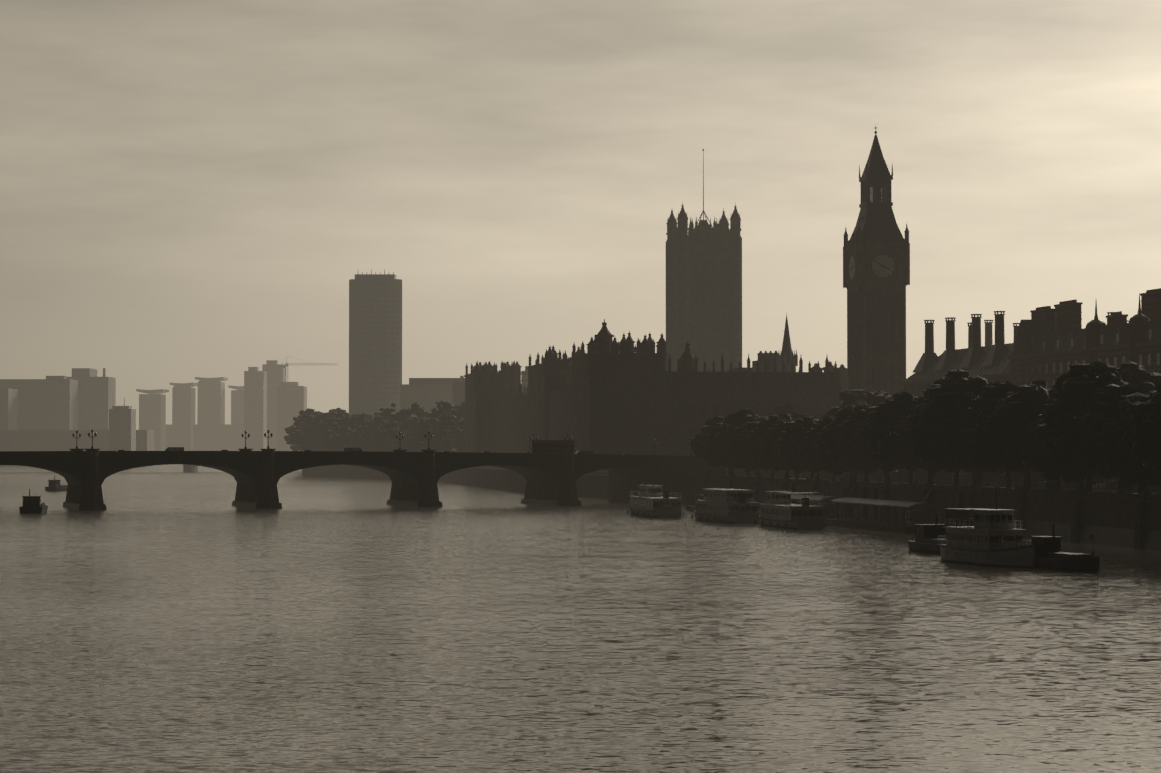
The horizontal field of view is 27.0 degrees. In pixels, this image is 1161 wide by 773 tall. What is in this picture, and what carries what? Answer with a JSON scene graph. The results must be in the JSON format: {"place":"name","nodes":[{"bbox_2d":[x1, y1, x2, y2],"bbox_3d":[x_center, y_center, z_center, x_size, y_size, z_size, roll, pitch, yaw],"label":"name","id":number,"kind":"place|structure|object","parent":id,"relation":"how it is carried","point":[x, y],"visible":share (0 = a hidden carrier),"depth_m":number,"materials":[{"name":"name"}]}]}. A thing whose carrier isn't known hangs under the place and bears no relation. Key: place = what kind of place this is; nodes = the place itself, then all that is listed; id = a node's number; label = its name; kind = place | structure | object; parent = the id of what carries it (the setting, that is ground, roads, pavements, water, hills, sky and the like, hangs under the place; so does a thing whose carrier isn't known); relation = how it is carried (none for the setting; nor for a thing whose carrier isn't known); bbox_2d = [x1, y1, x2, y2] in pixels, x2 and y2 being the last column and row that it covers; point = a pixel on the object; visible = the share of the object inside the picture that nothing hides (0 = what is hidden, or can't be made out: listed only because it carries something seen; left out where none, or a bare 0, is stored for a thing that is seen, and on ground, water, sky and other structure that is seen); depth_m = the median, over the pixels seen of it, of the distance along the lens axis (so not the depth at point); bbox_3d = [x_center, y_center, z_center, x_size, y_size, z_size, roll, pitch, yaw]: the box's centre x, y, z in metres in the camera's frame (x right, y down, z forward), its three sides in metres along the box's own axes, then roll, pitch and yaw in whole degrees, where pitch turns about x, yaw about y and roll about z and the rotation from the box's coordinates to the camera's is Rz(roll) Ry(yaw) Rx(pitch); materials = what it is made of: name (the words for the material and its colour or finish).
{"place":"outdoors","nodes":[
{"label":"outdoors","id":0,"kind":"place"},
{"bbox_2d":[0,465,27,466],"bbox_3d":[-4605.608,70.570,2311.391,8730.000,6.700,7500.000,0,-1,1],"label":"bank ground","id":1,"kind":"structure","parent":0,"point":[12,466],"depth_m":1792.73,"materials":[{"name":"stone"}]},
{"bbox_2d":[0,368,154,450],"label":"distant buildings","id":2,"kind":"structure","parent":1,"relation":"on","point":[51,413],"depth_m":1954.61,"materials":[{"name":"concrete"}]},
{"bbox_2d":[302,464,857,498],"bbox_3d":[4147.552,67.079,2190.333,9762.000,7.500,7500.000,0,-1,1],"label":"bank ground","id":3,"kind":"structure","parent":0,"point":[592,485],"depth_m":1060.09,"materials":[{"name":"stone"}]},
{"bbox_2d":[136,360,306,450],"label":"high-rise buildings","id":4,"kind":"structure","parent":3,"relation":"on","point":[270,399],"depth_m":2405.95,"materials":[{"name":"concrete"}]},
{"bbox_2d":[280,356,335,381],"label":"tower crane","id":5,"kind":"object","parent":3,"relation":"on","point":[283,366],"visible":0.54,"depth_m":2253.24,"materials":[{"name":"grey metal"}]},
{"bbox_2d":[284,401,464,451],"bbox_3d":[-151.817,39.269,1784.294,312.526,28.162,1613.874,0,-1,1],"label":"trees","id":6,"kind":"object","parent":3,"relation":"on","point":[337,429],"visible":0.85,"depth_m":1075.73,"materials":[{"name":"green plant"}]},
{"bbox_2d":[349,269,401,417],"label":"high-rise building","id":7,"kind":"structure","parent":3,"relation":"on","point":[375,340],"depth_m":1520.29,"materials":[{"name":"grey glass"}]},
{"bbox_2d":[400,376,464,450],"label":"building","id":8,"kind":"structure","parent":3,"relation":"on","point":[426,394],"depth_m":1450.27,"materials":[{"name":"stone"}]},
{"bbox_2d":[521,366,527,391],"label":"pale office block","id":9,"kind":"structure","parent":3,"relation":"on","point":[524,378],"depth_m":1249.45,"materials":[{"name":"concrete"}]},
{"bbox_2d":[666,149,741,371],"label":"tower","id":10,"kind":"structure","parent":3,"relation":"on","point":[703,287],"depth_m":949.48,"materials":[{"name":"stone"}]},
{"bbox_2d":[843,127,909,395],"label":"clock tower","id":11,"kind":"structure","parent":3,"relation":"on","point":[876,264],"depth_m":696.27,"materials":[{"name":"stone"}]},
{"bbox_2d":[763,378,1056,418],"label":"trees","id":12,"kind":"object","parent":3,"relation":"on","point":[855,397],"depth_m":567.75,"materials":[{"name":"green plant"}]},
{"bbox_2d":[726,468,1160,492],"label":"embankment garden shrubs","id":13,"kind":"object","parent":3,"relation":"on","point":[945,477],"visible":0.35,"depth_m":515.10,"materials":[{"name":"green plant"}]},
{"bbox_2d":[1007,288,1160,388],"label":"building","id":14,"kind":"structure","parent":3,"relation":"on","point":[1050,345],"depth_m":538.61,"materials":[{"name":"red brick"}]},
{"bbox_2d":[0,464,1160,772],"bbox_3d":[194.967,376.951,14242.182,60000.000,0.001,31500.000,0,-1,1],"label":"river water","id":15,"kind":"structure","parent":0,"point":[172,618],"depth_m":171.51,"materials":[{"name":"grey liquid"}]},
{"bbox_2d":[19,489,47,512],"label":"tug","id":16,"kind":"object","parent":15,"relation":"in","point":[32,504],"visible":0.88,"depth_m":511.57,"materials":[{"name":"black metal"}]},
{"bbox_2d":[45,475,66,490],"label":"boat","id":17,"kind":"object","parent":15,"relation":"on","point":[54,485],"visible":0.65,"depth_m":775.60,"materials":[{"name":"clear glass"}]},
{"bbox_2d":[627,480,683,517],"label":"boat","id":18,"kind":"object","parent":15,"relation":"on","point":[650,501],"visible":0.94,"depth_m":480.94,"materials":[{"name":"white metal"}]},
{"bbox_2d":[691,488,759,523],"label":"boat","id":19,"kind":"object","parent":15,"relation":"on","point":[729,506],"visible":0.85,"depth_m":445.26,"materials":[{"name":"white metal"}]},
{"bbox_2d":[755,491,826,529],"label":"boat","id":20,"kind":"object","parent":15,"relation":"on","point":[779,509],"visible":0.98,"depth_m":413.77,"materials":[{"name":"white metal"}]},
{"bbox_2d":[908,513,972,553],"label":"boat","id":21,"kind":"object","parent":15,"relation":"on","point":[929,538],"visible":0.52,"depth_m":320.87,"materials":[{"name":"black metal"}]},
{"bbox_2d":[940,490,1034,567],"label":"boat","id":22,"kind":"object","parent":15,"relation":"on","point":[992,537],"visible":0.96,"depth_m":284.64,"materials":[{"name":"white metal"}]},
{"bbox_2d":[1029,523,1100,571],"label":"boat","id":23,"kind":"object","parent":15,"relation":"on","point":[1049,554],"visible":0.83,"depth_m":273.94,"materials":[{"name":"black metal"}]},
{"bbox_2d":[0,0,1160,429],"label":"sky","id":24,"kind":"structure","parent":0,"point":[190,189],"materials":[{"name":"beige"}]},
{"bbox_2d":[654,410,823,447],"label":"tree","id":25,"kind":"object","parent":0,"point":[660,435],"visible":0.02,"depth_m":696.09,"materials":[{"name":"green plant"}]},
{"bbox_2d":[685,478,963,533],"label":"floating pier","id":26,"kind":"structure","parent":0,"point":[832,517],"depth_m":415.37,"materials":[{"name":"black metal"}]},
{"bbox_2d":[685,473,1160,550],"bbox_3d":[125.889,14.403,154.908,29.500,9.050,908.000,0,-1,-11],"label":"embankment wall","id":27,"kind":"structure","parent":0,"point":[1127,520],"depth_m":372.05,"materials":[{"name":"stone"}]},
{"bbox_2d":[689,361,1160,492],"bbox_3d":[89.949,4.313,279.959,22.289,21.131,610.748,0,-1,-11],"label":"row of trees","id":28,"kind":"object","parent":27,"relation":"on","point":[1100,419],"visible":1,"depth_m":389.60,"materials":[{"name":"green plant"}]},
{"bbox_2d":[708,457,1147,491],"bbox_3d":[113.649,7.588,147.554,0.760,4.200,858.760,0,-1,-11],"label":"trunks","id":29,"kind":"object","parent":27,"relation":"on","point":[1145,489],"visible":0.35,"depth_m":395.29,"materials":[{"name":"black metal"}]},
{"bbox_2d":[951,469,983,486],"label":"red bus","id":30,"kind":"object","parent":27,"relation":"on","point":[966,478],"visible":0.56,"depth_m":443.71,"materials":[{"name":"red metal"}]},
{"bbox_2d":[982,483,999,487],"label":"car","id":31,"kind":"object","parent":27,"relation":"on","point":[994,485],"visible":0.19,"depth_m":419.63,"materials":[{"name":"grey"}]},
{"bbox_2d":[1034,481,1055,489],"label":"van","id":32,"kind":"object","parent":27,"relation":"on","point":[1045,485],"visible":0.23,"depth_m":394.34,"materials":[{"name":"grey"}]},
{"bbox_2d":[901,311,1128,396],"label":"building with chimneys","id":33,"kind":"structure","parent":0,"point":[989,361],"depth_m":631.14,"materials":[{"name":"stone"}]},
{"bbox_2d":[1085,476,1132,493],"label":"white embankment coach","id":34,"kind":"object","parent":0,"point":[1101,484],"visible":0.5,"depth_m":360.22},
{"label":"ground","id":35,"kind":"structure","parent":0,"visible":0},
{"bbox_2d":[182,464,197,471],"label":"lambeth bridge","id":36,"kind":"structure","parent":35,"relation":"on","point":[190,468],"depth_m":1379.05,"materials":[{"name":"stone"}]},
{"bbox_2d":[0,449,725,509],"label":"bridge","id":37,"kind":"structure","parent":35,"relation":"on","point":[550,478],"depth_m":566.73,"materials":[{"name":"black stone"}]},
{"bbox_2d":[164,447,183,450],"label":"car","id":38,"kind":"object","parent":37,"relation":"on","point":[174,449],"visible":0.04,"depth_m":563.33,"materials":[{"name":"grey metal"}]},
{"bbox_2d":[342,448,361,450],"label":"van","id":39,"kind":"object","parent":37,"relation":"on","point":[351,449],"visible":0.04,"depth_m":571.21,"materials":[{"name":"grey metal"}]},
{"bbox_2d":[72,429,692,455],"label":"street lamps","id":40,"kind":"object","parent":37,"relation":"on","point":[242,435],"visible":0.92,"depth_m":568.00,"materials":[{"name":"black metal"}]},
{"bbox_2d":[529,440,574,453],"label":"red bus","id":41,"kind":"object","parent":37,"relation":"on","point":[548,446],"visible":0.85,"depth_m":583.50,"materials":[{"name":"red metal"}]},
{"bbox_2d":[575,451,593,453],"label":"car","id":42,"kind":"object","parent":37,"relation":"on","point":[584,452],"visible":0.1,"depth_m":596.72,"materials":[{"name":"black metal"}]},
{"bbox_2d":[440,314,846,492],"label":"palace of westminster","id":43,"kind":"structure","parent":35,"relation":"on","point":[605,394],"depth_m":710.86,"materials":[{"name":"stone"}]}
]}

